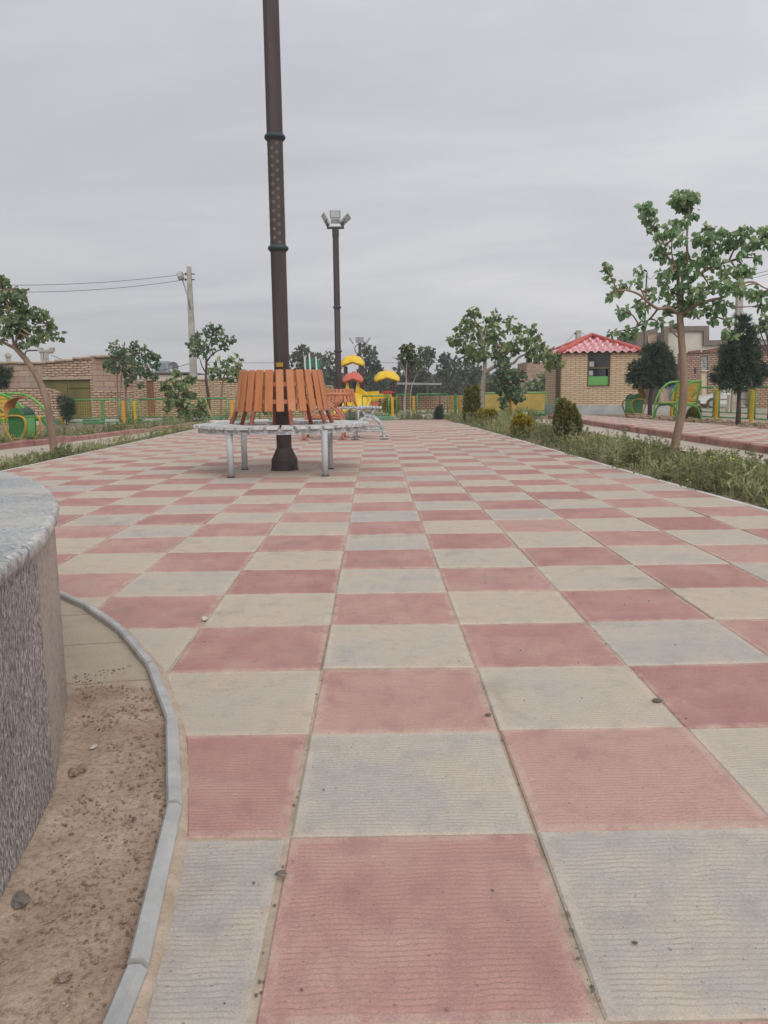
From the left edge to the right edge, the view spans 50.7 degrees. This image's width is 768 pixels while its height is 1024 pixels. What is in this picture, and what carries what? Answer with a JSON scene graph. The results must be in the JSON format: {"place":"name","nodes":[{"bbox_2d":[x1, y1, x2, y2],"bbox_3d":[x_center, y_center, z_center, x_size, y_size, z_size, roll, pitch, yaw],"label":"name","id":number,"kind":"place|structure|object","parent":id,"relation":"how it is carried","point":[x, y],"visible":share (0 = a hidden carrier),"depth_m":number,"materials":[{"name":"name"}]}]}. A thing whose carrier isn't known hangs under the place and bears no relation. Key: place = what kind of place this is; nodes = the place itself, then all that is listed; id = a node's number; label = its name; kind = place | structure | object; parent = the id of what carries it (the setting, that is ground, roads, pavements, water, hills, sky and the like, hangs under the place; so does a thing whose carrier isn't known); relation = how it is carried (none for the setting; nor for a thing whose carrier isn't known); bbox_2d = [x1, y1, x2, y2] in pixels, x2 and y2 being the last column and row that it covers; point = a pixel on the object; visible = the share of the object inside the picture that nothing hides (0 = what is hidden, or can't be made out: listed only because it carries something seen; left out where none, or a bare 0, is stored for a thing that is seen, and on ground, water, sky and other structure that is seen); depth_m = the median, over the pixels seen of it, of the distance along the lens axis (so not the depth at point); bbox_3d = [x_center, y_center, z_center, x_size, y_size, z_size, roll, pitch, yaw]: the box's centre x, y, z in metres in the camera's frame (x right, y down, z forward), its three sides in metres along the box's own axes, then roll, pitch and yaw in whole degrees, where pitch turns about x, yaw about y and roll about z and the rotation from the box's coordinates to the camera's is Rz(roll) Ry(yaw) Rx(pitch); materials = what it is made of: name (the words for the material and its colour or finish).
{"place":"outdoors","nodes":[
{"label":"outdoors","id":0,"kind":"place"},
{"bbox_2d":[0,388,60,424],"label":"broken wall","id":1,"kind":"structure","parent":0,"point":[35,393],"depth_m":30.16,"materials":[{"name":"brick"}]},
{"bbox_2d":[0,431,161,464],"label":"path","id":2,"kind":"structure","parent":0,"point":[9,452],"depth_m":14.02,"materials":[{"name":"concrete"}]},
{"bbox_2d":[139,372,208,379],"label":"flat roof house","id":3,"kind":"structure","parent":0,"point":[164,375],"depth_m":45.24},
{"bbox_2d":[154,361,169,371],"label":"air cooler","id":4,"kind":"object","parent":3,"relation":"on","point":[164,365],"visible":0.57,"depth_m":45.84,"materials":[{"name":"grey metal"}]},
{"bbox_2d":[334,354,370,415],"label":"play tower","id":5,"kind":"structure","parent":0,"point":[359,391],"depth_m":40.15,"materials":[{"name":"yellow plastic"}]},
{"bbox_2d":[349,337,369,385],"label":"lamp post","id":6,"kind":"object","parent":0,"point":[359,340],"visible":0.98,"depth_m":60.68,"materials":[{"name":"metal"}]},
{"bbox_2d":[0,413,767,504],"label":"park ground","id":7,"kind":"structure","parent":0,"point":[105,425],"depth_m":21.71,"materials":[{"name":"soil"}]},
{"bbox_2d":[0,363,17,392],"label":"pine tree","id":8,"kind":"object","parent":7,"relation":"on","point":[5,377],"visible":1,"depth_m":21.53,"materials":[{"name":"green plant"}]},
{"bbox_2d":[3,396,41,440],"bbox_3d":[-7.025,-1.784,15.727,0.552,0.901,0.455,2,9,16],"label":"litter bin","id":9,"kind":"object","parent":7,"relation":"on","point":[22,420],"visible":0.9,"depth_m":15.62,"materials":[{"name":"green plastic"}]},
{"bbox_2d":[0,392,47,435],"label":"arch","id":10,"kind":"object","parent":7,"relation":"on","point":[6,395],"visible":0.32,"depth_m":17.68,"materials":[{"name":"green paint"}]},
{"bbox_2d":[0,274,67,452],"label":"mulberry tree","id":11,"kind":"object","parent":7,"relation":"on","point":[22,330],"visible":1,"depth_m":12.05,"materials":[{"name":"green plant"}]},
{"bbox_2d":[56,393,78,424],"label":"pine tree","id":12,"kind":"object","parent":7,"relation":"on","point":[68,410],"visible":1,"depth_m":24.58,"materials":[{"name":"green plant"}]},
{"bbox_2d":[0,414,209,442],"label":"weeds","id":13,"kind":"object","parent":7,"relation":"on","point":[65,432],"visible":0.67,"depth_m":18.44,"materials":[{"name":"green plant"}]},
{"bbox_2d":[0,419,213,470],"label":"weeds","id":14,"kind":"object","parent":7,"relation":"on","point":[48,455],"visible":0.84,"depth_m":12.67,"materials":[{"name":"green plant"}]},
{"bbox_2d":[0,420,213,449],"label":"kerb","id":15,"kind":"structure","parent":7,"relation":"on","point":[23,443],"depth_m":15.92,"materials":[{"name":"concrete"}]},
{"bbox_2d":[36,418,196,424],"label":"kerb","id":16,"kind":"structure","parent":7,"relation":"on","point":[75,420],"depth_m":25.37,"materials":[{"name":"white paint"}]},
{"bbox_2d":[60,591,181,1023],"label":"ring kerb","id":17,"kind":"structure","parent":7,"relation":"on","point":[125,997],"depth_m":1.57,"materials":[{"name":"grey concrete"}]},
{"bbox_2d":[102,339,161,418],"bbox_3d":[-7.940,-4.068,25.419,1.871,2.670,1.296,-1,9,-1],"label":"garden tree","id":18,"kind":"object","parent":7,"relation":"on","point":[120,354],"visible":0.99,"depth_m":25.34,"materials":[{"name":"green plant"}]},
{"bbox_2d":[43,418,222,424],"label":"kerb","id":19,"kind":"structure","parent":7,"relation":"on","point":[84,420],"depth_m":25.36,"materials":[{"name":"green paint"}]},
{"bbox_2d":[59,397,259,424],"bbox_3d":[-6.947,-3.118,25.082,6.211,0.793,0.085,-1,9,-1],"label":"fence","id":20,"kind":"object","parent":7,"relation":"on","point":[133,412],"visible":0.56,"depth_m":25.06,"materials":[{"name":"yellow metal"}]},
{"bbox_2d":[159,369,209,418],"bbox_3d":[-6.029,-3.433,24.297,1.704,1.701,0.745,1,9,12],"label":"sapling","id":21,"kind":"object","parent":7,"relation":"on","point":[171,402],"visible":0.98,"depth_m":24.27,"materials":[{"name":"green plant"}]},
{"bbox_2d":[207,353,245,417],"bbox_3d":[-5.928,-4.762,30.570,1.507,2.469,1.240,-4,9,-22],"label":"garden tree","id":22,"kind":"object","parent":7,"relation":"on","point":[232,372],"visible":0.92,"depth_m":30.53,"materials":[{"name":"green plant"}]},
{"bbox_2d":[210,417,374,422],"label":"kerb","id":23,"kind":"structure","parent":7,"relation":"on","point":[367,419],"depth_m":23.28,"materials":[{"name":"white paint"}]},
{"bbox_2d":[230,416,393,420],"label":"kerb","id":24,"kind":"structure","parent":7,"relation":"on","point":[384,418],"depth_m":24.52,"materials":[{"name":"green paint"}]},
{"bbox_2d":[130,405,549,419],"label":"weeds","id":25,"kind":"object","parent":7,"relation":"on","point":[271,415],"visible":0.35,"depth_m":29.64,"materials":[{"name":"green plant"}]},
{"bbox_2d":[362,395,395,415],"bbox_3d":[-0.161,-3.165,24.785,1.033,0.813,0.085,-1,9,-1],"label":"fence","id":26,"kind":"object","parent":7,"relation":"on","point":[392,406],"visible":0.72,"depth_m":24.74,"materials":[{"name":"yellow metal"}]},
{"bbox_2d":[2,423,767,511],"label":"plaza edging","id":27,"kind":"object","parent":7,"relation":"on","point":[753,506],"visible":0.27,"depth_m":9.47,"materials":[{"name":"white paint"}]},
{"bbox_2d":[393,344,422,418],"bbox_3d":[0.865,-3.997,25.166,1.012,2.394,0.739,-4,9,-24],"label":"thin tree","id":28,"kind":"object","parent":7,"relation":"on","point":[404,349],"visible":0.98,"depth_m":25.21,"materials":[{"name":"green plant"}]},
{"bbox_2d":[433,404,444,419],"bbox_3d":[1.673,-3.041,24.740,0.376,0.548,0.397,-1,9,-1],"label":"thuja shrub","id":29,"kind":"object","parent":7,"relation":"on","point":[438,413],"visible":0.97,"depth_m":24.67,"materials":[{"name":"green plant"}]},
{"bbox_2d":[397,406,543,419],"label":"weeds","id":30,"kind":"object","parent":7,"relation":"on","point":[420,413],"visible":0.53,"depth_m":25.53,"materials":[{"name":"green plant"}]},
{"bbox_2d":[396,392,546,416],"bbox_3d":[3.006,-3.604,27.389,5.357,0.833,0.099,-3,9,-13],"label":"fence","id":31,"kind":"object","parent":7,"relation":"on","point":[451,401],"visible":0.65,"depth_m":27.18,"materials":[{"name":"yellow metal"}]},
{"bbox_2d":[461,383,481,422],"bbox_3d":[2.470,-3.064,22.821,0.657,1.143,0.641,-1,9,-1],"label":"thuja shrub","id":32,"kind":"object","parent":7,"relation":"on","point":[472,400],"visible":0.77,"depth_m":22.64,"materials":[{"name":"green plant"}]},
{"bbox_2d":[474,407,497,421],"bbox_3d":[2.697,-2.529,21.384,0.601,0.506,0.596,-5,10,-29],"label":"thuja shrub","id":33,"kind":"object","parent":7,"relation":"on","point":[489,412],"visible":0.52,"depth_m":21.25,"materials":[{"name":"green plant"}]},
{"bbox_2d":[445,306,565,407],"bbox_3d":[3.603,-4.484,24.477,3.834,3.499,1.854,5,10,33],"label":"garden tree","id":34,"kind":"object","parent":7,"relation":"on","point":[483,354],"visible":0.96,"depth_m":24.25,"materials":[{"name":"green plant"}]},
{"bbox_2d":[493,356,527,416],"bbox_3d":[3.743,-3.638,24.052,1.033,1.952,1.098,-1,9,-1],"label":"garden tree","id":35,"kind":"object","parent":7,"relation":"on","point":[510,394],"visible":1,"depth_m":23.93,"materials":[{"name":"green plant"}]},
{"bbox_2d":[510,410,534,437],"bbox_3d":[2.669,-1.696,15.655,0.517,0.560,0.521,-1,9,-1],"label":"thuja shrub","id":36,"kind":"object","parent":7,"relation":"on","point":[522,420],"visible":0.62,"depth_m":15.53,"materials":[{"name":"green plant"}]},
{"bbox_2d":[552,397,584,441],"bbox_3d":[3.203,-1.616,14.164,0.589,0.830,0.608,-1,9,-1],"label":"thuja shrub","id":37,"kind":"object","parent":7,"relation":"on","point":[565,412],"visible":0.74,"depth_m":14.00,"materials":[{"name":"green plant"}]},
{"bbox_2d":[544,333,646,414],"bbox_3d":[7.632,-5.103,29.920,3.244,2.946,3.166,-1,9,-1],"label":"brick kiosk","id":38,"kind":"object","parent":7,"relation":"on","point":[589,379],"visible":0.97,"depth_m":28.67,"materials":[{"name":"brick"}]},
{"bbox_2d":[556,356,560,402],"bbox_3d":[6.317,-4.548,29.183,0.080,2.100,0.790,-1,9,-1],"label":"door","id":39,"kind":"structure","parent":38,"relation":"in","point":[558,371],"depth_m":29.28,"materials":[{"name":"metal"}]},
{"bbox_2d":[586,353,610,387],"bbox_3d":[7.567,-4.995,28.605,0.880,1.195,0.130,-1,9,-1],"label":"window","id":40,"kind":"structure","parent":38,"relation":"in","point":[597,363],"depth_m":28.62,"materials":[{"name":"glass"}]},
{"bbox_2d":[447,408,767,508],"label":"weeds","id":41,"kind":"object","parent":7,"relation":"on","point":[502,426],"visible":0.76,"depth_m":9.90,"materials":[{"name":"green plant"}]},
{"bbox_2d":[622,387,646,416],"bbox_3d":[7.897,-3.465,25.570,0.605,0.969,0.498,-4,9,-20],"label":"litter bin","id":42,"kind":"object","parent":7,"relation":"on","point":[633,404],"visible":0.94,"depth_m":25.46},
{"bbox_2d":[624,337,679,415],"bbox_3d":[8.090,-4.016,24.461,1.594,2.469,1.649,6,11,37],"label":"pine tree","id":43,"kind":"object","parent":7,"relation":"on","point":[646,372],"visible":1,"depth_m":24.18,"materials":[{"name":"green plant"}]},
{"bbox_2d":[548,415,767,453],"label":"kerb","id":44,"kind":"structure","parent":7,"relation":"on","point":[728,443],"depth_m":13.78,"materials":[{"name":"concrete"}]},
{"bbox_2d":[652,380,701,420],"bbox_3d":[7.334,-2.784,20.232,0.783,0.977,1.013,-3,9,-14],"label":"park bench","id":45,"kind":"object","parent":7,"relation":"on","point":[695,393],"visible":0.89,"depth_m":20.12,"materials":[{"name":"green paint"}]},
{"bbox_2d":[599,189,767,458],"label":"mulberry tree","id":46,"kind":"object","parent":7,"relation":"on","point":[685,202],"visible":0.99,"depth_m":9.47,"materials":[{"name":"green plant"}]},
{"bbox_2d":[706,312,767,424],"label":"pine tree","id":47,"kind":"object","parent":7,"relation":"on","point":[745,351],"visible":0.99,"depth_m":17.67,"materials":[{"name":"green plant"}]},
{"bbox_2d":[0,0,767,392],"label":"sky","id":48,"kind":"structure","parent":0,"point":[487,155],"materials":[{"name":"grey"}]},
{"bbox_2d":[5,420,767,1023],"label":"paving","id":49,"kind":"structure","parent":0,"point":[411,842],"depth_m":2.24,"materials":[{"name":"concrete"}]},
{"bbox_2d":[193,369,368,477],"bbox_3d":[-1.173,-1.056,9.355,2.005,1.136,2.006,-1,9,-1],"label":"round bench","id":50,"kind":"object","parent":49,"relation":"on","point":[255,393],"visible":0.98,"depth_m":8.86,"materials":[{"name":"orange paint"}]},
{"bbox_2d":[263,0,298,470],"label":"lamp post","id":51,"kind":"object","parent":49,"relation":"on","point":[284,457],"visible":1,"depth_m":8.91,"materials":[{"name":"metal"}]},
{"bbox_2d":[297,392,351,439],"bbox_3d":[-1.123,-1.882,15.454,0.996,0.958,1.120,-1,9,-1],"label":"orange bench","id":52,"kind":"object","parent":49,"relation":"on","point":[338,411],"visible":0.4,"depth_m":14.97,"materials":[{"name":"metal"}]},
{"bbox_2d":[321,210,350,419],"bbox_3d":[-1.319,-5.535,23.176,0.842,5.896,0.324,-1,9,-1],"label":"lamp post","id":53,"kind":"object","parent":49,"relation":"on","point":[346,218],"visible":0.96,"depth_m":22.96,"materials":[{"name":"metal"}]},
{"bbox_2d":[316,389,369,419],"bbox_3d":[-1.307,-3.091,23.539,1.864,0.954,1.865,-2,9,-6],"label":"round bench","id":54,"kind":"object","parent":49,"relation":"on","point":[352,398],"visible":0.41,"depth_m":23.09,"materials":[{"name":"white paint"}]},
{"bbox_2d":[351,406,387,439],"bbox_3d":[-0.273,-1.711,15.445,0.700,0.604,1.060,-1,9,-1],"label":"white bench","id":55,"kind":"object","parent":49,"relation":"on","point":[372,416],"visible":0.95,"depth_m":15.00,"materials":[{"name":"paint"}]},
{"bbox_2d":[122,476,766,1010],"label":"grit","id":56,"kind":"object","parent":49,"relation":"on","point":[304,754],"visible":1,"depth_m":1.55,"materials":[{"name":"stone"}]},
{"bbox_2d":[17,420,767,1023],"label":"joint","id":57,"kind":"object","parent":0,"point":[257,988],"visible":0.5,"depth_m":1.64,"materials":[{"name":"grey concrete"}]},
{"bbox_2d":[0,471,66,900],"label":"granite planter wall","id":58,"kind":"structure","parent":57,"relation":"on","point":[33,694],"depth_m":1.69,"materials":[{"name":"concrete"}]},
{"bbox_2d":[0,599,166,1023],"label":"ring bed dirt","id":59,"kind":"structure","parent":57,"relation":"on","point":[92,645],"depth_m":1.62,"materials":[{"name":"brown soil"}]},
{"bbox_2d":[10,890,30,908],"bbox_3d":[-0.647,0.692,1.444,0.035,0.020,0.038,-9,12,-43],"label":"stone","id":60,"kind":"object","parent":59,"relation":"on","point":[21,899],"visible":1,"depth_m":1.44,"materials":[{"name":"grey stone"}]},
{"bbox_2d":[54,972,72,982],"bbox_3d":[-0.493,0.718,1.249,0.026,0.014,0.019,-1,9,-1],"label":"stone","id":61,"kind":"object","parent":59,"relation":"on","point":[65,977],"visible":1,"depth_m":1.25,"materials":[{"name":"beige stone"}]},
{"bbox_2d":[95,607,189,1023],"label":"mortar strip","id":62,"kind":"object","parent":57,"relation":"on","point":[139,1014],"visible":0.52,"depth_m":1.49,"materials":[{"name":"grey concrete"}]},
{"bbox_2d":[485,392,544,412],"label":"mustard wall","id":63,"kind":"structure","parent":0,"point":[531,397],"depth_m":35.75,"materials":[{"name":"yellow paint"}]},
{"bbox_2d":[496,362,545,391],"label":"clay house","id":64,"kind":"structure","parent":0,"point":[531,369],"depth_m":61.28,"materials":[{"name":"brick"}]},
{"bbox_2d":[345,404,767,422],"bbox_3d":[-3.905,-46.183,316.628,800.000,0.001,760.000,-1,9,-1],"label":"ground","id":65,"kind":"structure","parent":0,"point":[731,415],"depth_m":35.45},
{"bbox_2d":[0,354,150,418],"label":"brick shed","id":66,"kind":"structure","parent":65,"relation":"on","point":[82,377],"depth_m":31.56,"materials":[{"name":"beige brick"}]},
{"bbox_2d":[37,347,54,360],"bbox_3d":[-13.630,-6.293,32.765,0.630,0.691,0.200,-1,9,-1],"label":"roof vent","id":67,"kind":"object","parent":66,"relation":"on","point":[50,350],"visible":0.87,"depth_m":32.67,"materials":[{"name":"metal"}]},
{"bbox_2d":[144,378,154,418],"bbox_3d":[-9.372,-4.435,32.590,0.420,1.839,0.360,-1,9,-1],"label":"timber post","id":68,"kind":"object","parent":65,"relation":"on","point":[150,388],"visible":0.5,"depth_m":32.47,"materials":[{"name":"brown wood"}]},
{"bbox_2d":[177,266,197,378],"bbox_3d":[-8.443,-7.235,35.140,0.720,6.597,0.450,-1,9,-1],"label":"concrete pole","id":69,"kind":"object","parent":65,"relation":"on","point":[191,331],"visible":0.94,"depth_m":34.92,"materials":[{"name":"grey concrete"}]},
{"bbox_2d":[184,322,236,417],"bbox_3d":[-5.730,-4.684,27.143,1.813,3.323,1.037,-1,9,-1],"label":"elm tree","id":70,"kind":"object","parent":65,"relation":"on","point":[197,341],"visible":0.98,"depth_m":26.95,"materials":[{"name":"green plant"}]},
{"bbox_2d":[133,377,333,419],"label":"brick wall","id":71,"kind":"structure","parent":65,"relation":"on","point":[229,391],"depth_m":33.64,"materials":[{"name":"beige brick"}]},
{"bbox_2d":[289,343,328,378],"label":"tree","id":72,"kind":"object","parent":65,"relation":"on","point":[301,348],"visible":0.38,"depth_m":60.70,"materials":[{"name":"green plant"}]},
{"bbox_2d":[304,353,319,381],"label":"climbing frame","id":73,"kind":"object","parent":65,"relation":"on","point":[308,364],"visible":0.45,"depth_m":45.29,"materials":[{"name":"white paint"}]},
{"bbox_2d":[322,351,342,388],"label":"tree","id":74,"kind":"object","parent":65,"relation":"on","point":[331,380],"visible":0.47,"depth_m":62.92,"materials":[{"name":"green plant"}]},
{"bbox_2d":[343,341,389,393],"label":"tree","id":75,"kind":"object","parent":65,"relation":"on","point":[374,368],"visible":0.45,"depth_m":64.74,"materials":[{"name":"green plant"}]},
{"bbox_2d":[333,376,399,395],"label":"tree","id":76,"kind":"object","parent":65,"relation":"on","point":[390,384],"visible":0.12,"depth_m":69.37,"materials":[{"name":"green plant"}]},
{"bbox_2d":[367,369,399,410],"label":"play tower","id":77,"kind":"structure","parent":65,"relation":"on","point":[387,374],"depth_m":40.87,"materials":[{"name":"yellow plastic"}]},
{"bbox_2d":[381,397,399,413],"bbox_3d":[0.288,-4.397,33.224,0.890,0.745,0.923,-1,9,-1],"label":"round shrub","id":78,"kind":"object","parent":65,"relation":"on","point":[384,404],"visible":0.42,"depth_m":33.03,"materials":[{"name":"green plant"}]},
{"bbox_2d":[334,396,462,410],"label":"brown wall","id":79,"kind":"structure","parent":65,"relation":"on","point":[423,402],"depth_m":51.57,"materials":[{"name":"red brick"}]},
{"bbox_2d":[396,342,422,395],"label":"tree","id":80,"kind":"object","parent":65,"relation":"on","point":[411,348],"visible":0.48,"depth_m":58.97,"materials":[{"name":"green plant"}]},
{"bbox_2d":[324,371,498,395],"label":"wood","id":81,"kind":"object","parent":65,"relation":"on","point":[488,377],"visible":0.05,"depth_m":73.81,"materials":[{"name":"green plant"}]},
{"bbox_2d":[391,356,434,395],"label":"tree","id":82,"kind":"object","parent":65,"relation":"on","point":[419,378],"visible":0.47,"depth_m":67.01,"materials":[{"name":"green plant"}]},
{"bbox_2d":[396,382,441,409],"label":"metal canopy","id":83,"kind":"object","parent":65,"relation":"on","point":[401,384],"visible":0.63,"depth_m":49.61,"materials":[{"name":"grey metal"}]},
{"bbox_2d":[417,345,435,395],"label":"tree","id":84,"kind":"object","parent":65,"relation":"on","point":[427,354],"visible":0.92,"depth_m":62.94,"materials":[{"name":"green plant"}]},
{"bbox_2d":[431,352,464,395],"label":"tree","id":85,"kind":"object","parent":65,"relation":"on","point":[446,364],"visible":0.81,"depth_m":64.95,"materials":[{"name":"green plant"}]},
{"bbox_2d":[449,360,488,395],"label":"tree","id":86,"kind":"object","parent":65,"relation":"on","point":[472,375],"visible":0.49,"depth_m":66.66,"materials":[{"name":"green plant"}]},
{"bbox_2d":[485,380,497,391],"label":"tree","id":87,"kind":"object","parent":65,"relation":"on","point":[491,386],"visible":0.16,"depth_m":65.12,"materials":[{"name":"green plant"}]},
{"bbox_2d":[521,369,545,391],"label":"tree","id":88,"kind":"object","parent":65,"relation":"on","point":[536,384],"visible":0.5,"depth_m":47.52,"materials":[{"name":"green plant"}]},
{"bbox_2d":[617,326,766,403],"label":"rendered house","id":89,"kind":"structure","parent":65,"relation":"on","point":[696,337],"depth_m":59.23,"materials":[{"name":"paint"}]},
{"bbox_2d":[730,273,748,411],"bbox_3d":[16.320,-7.777,37.444,0.700,6.397,0.280,-1,9,-1],"label":"concrete pole","id":90,"kind":"object","parent":65,"relation":"on","point":[738,302],"visible":0.18,"depth_m":37.24,"materials":[{"name":"concrete"}]},
{"bbox_2d":[754,313,767,418],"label":"tree","id":91,"kind":"object","parent":65,"relation":"on","point":[762,328],"visible":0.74,"depth_m":29.44,"materials":[{"name":"green plant"}]},
{"bbox_2d":[490,415,767,508],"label":"kerb","id":92,"kind":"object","parent":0,"point":[760,425],"visible":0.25,"depth_m":18.16,"materials":[{"name":"grey concrete"}]},
{"bbox_2d":[536,419,767,463],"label":"path","id":93,"kind":"structure","parent":0,"point":[684,444],"depth_m":13.38,"materials":[{"name":"beige concrete"}]},
{"bbox_2d":[581,415,767,444],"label":"side pavement","id":94,"kind":"structure","parent":0,"point":[755,435],"depth_m":15.89,"materials":[{"name":"concrete"}]},
{"bbox_2d":[642,404,766,412],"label":"street","id":95,"kind":"structure","parent":0,"point":[663,409],"depth_m":45.47,"materials":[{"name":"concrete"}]},
{"bbox_2d":[658,368,677,401],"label":"blue gate","id":96,"kind":"structure","parent":95,"relation":"on","point":[664,395],"depth_m":56.63,"materials":[{"name":"metal"}]},
{"bbox_2d":[677,348,731,404],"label":"street wall","id":97,"kind":"structure","parent":95,"relation":"on","point":[699,364],"depth_m":55.44,"materials":[{"name":"beige brick"}]},
{"bbox_2d":[701,356,706,369],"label":"window","id":98,"kind":"structure","parent":97,"relation":"in","point":[703,358],"depth_m":55.47,"materials":[{"name":"white glass"}]},
{"bbox_2d":[701,370,707,394],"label":"door","id":99,"kind":"structure","parent":97,"relation":"in","point":[704,372],"depth_m":55.66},
{"bbox_2d":[689,385,746,407],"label":"parked car","id":100,"kind":"object","parent":95,"relation":"on","point":[723,398],"visible":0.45,"depth_m":46.71,"materials":[{"name":"white metal"}]},
{"bbox_2d":[746,342,767,407],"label":"street wall","id":101,"kind":"structure","parent":95,"relation":"on","point":[762,397],"depth_m":45.78,"materials":[{"name":"red brick"}]},
{"label":"pavement strip","id":102,"kind":"structure","parent":0,"visible":0},
{"bbox_2d":[685,405,701,418],"bbox_3d":[8.498,-2.711,22.237,0.470,0.474,0.479,-1,9,-1],"label":"thuja shrub","id":103,"kind":"object","parent":102,"relation":"on","point":[692,411],"visible":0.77,"depth_m":22.11,"materials":[{"name":"green plant"}]},
{"bbox_2d":[668,386,767,421],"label":"fence","id":104,"kind":"object","parent":102,"relation":"on","point":[752,395],"visible":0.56,"depth_m":21.32,"materials":[{"name":"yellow metal"}]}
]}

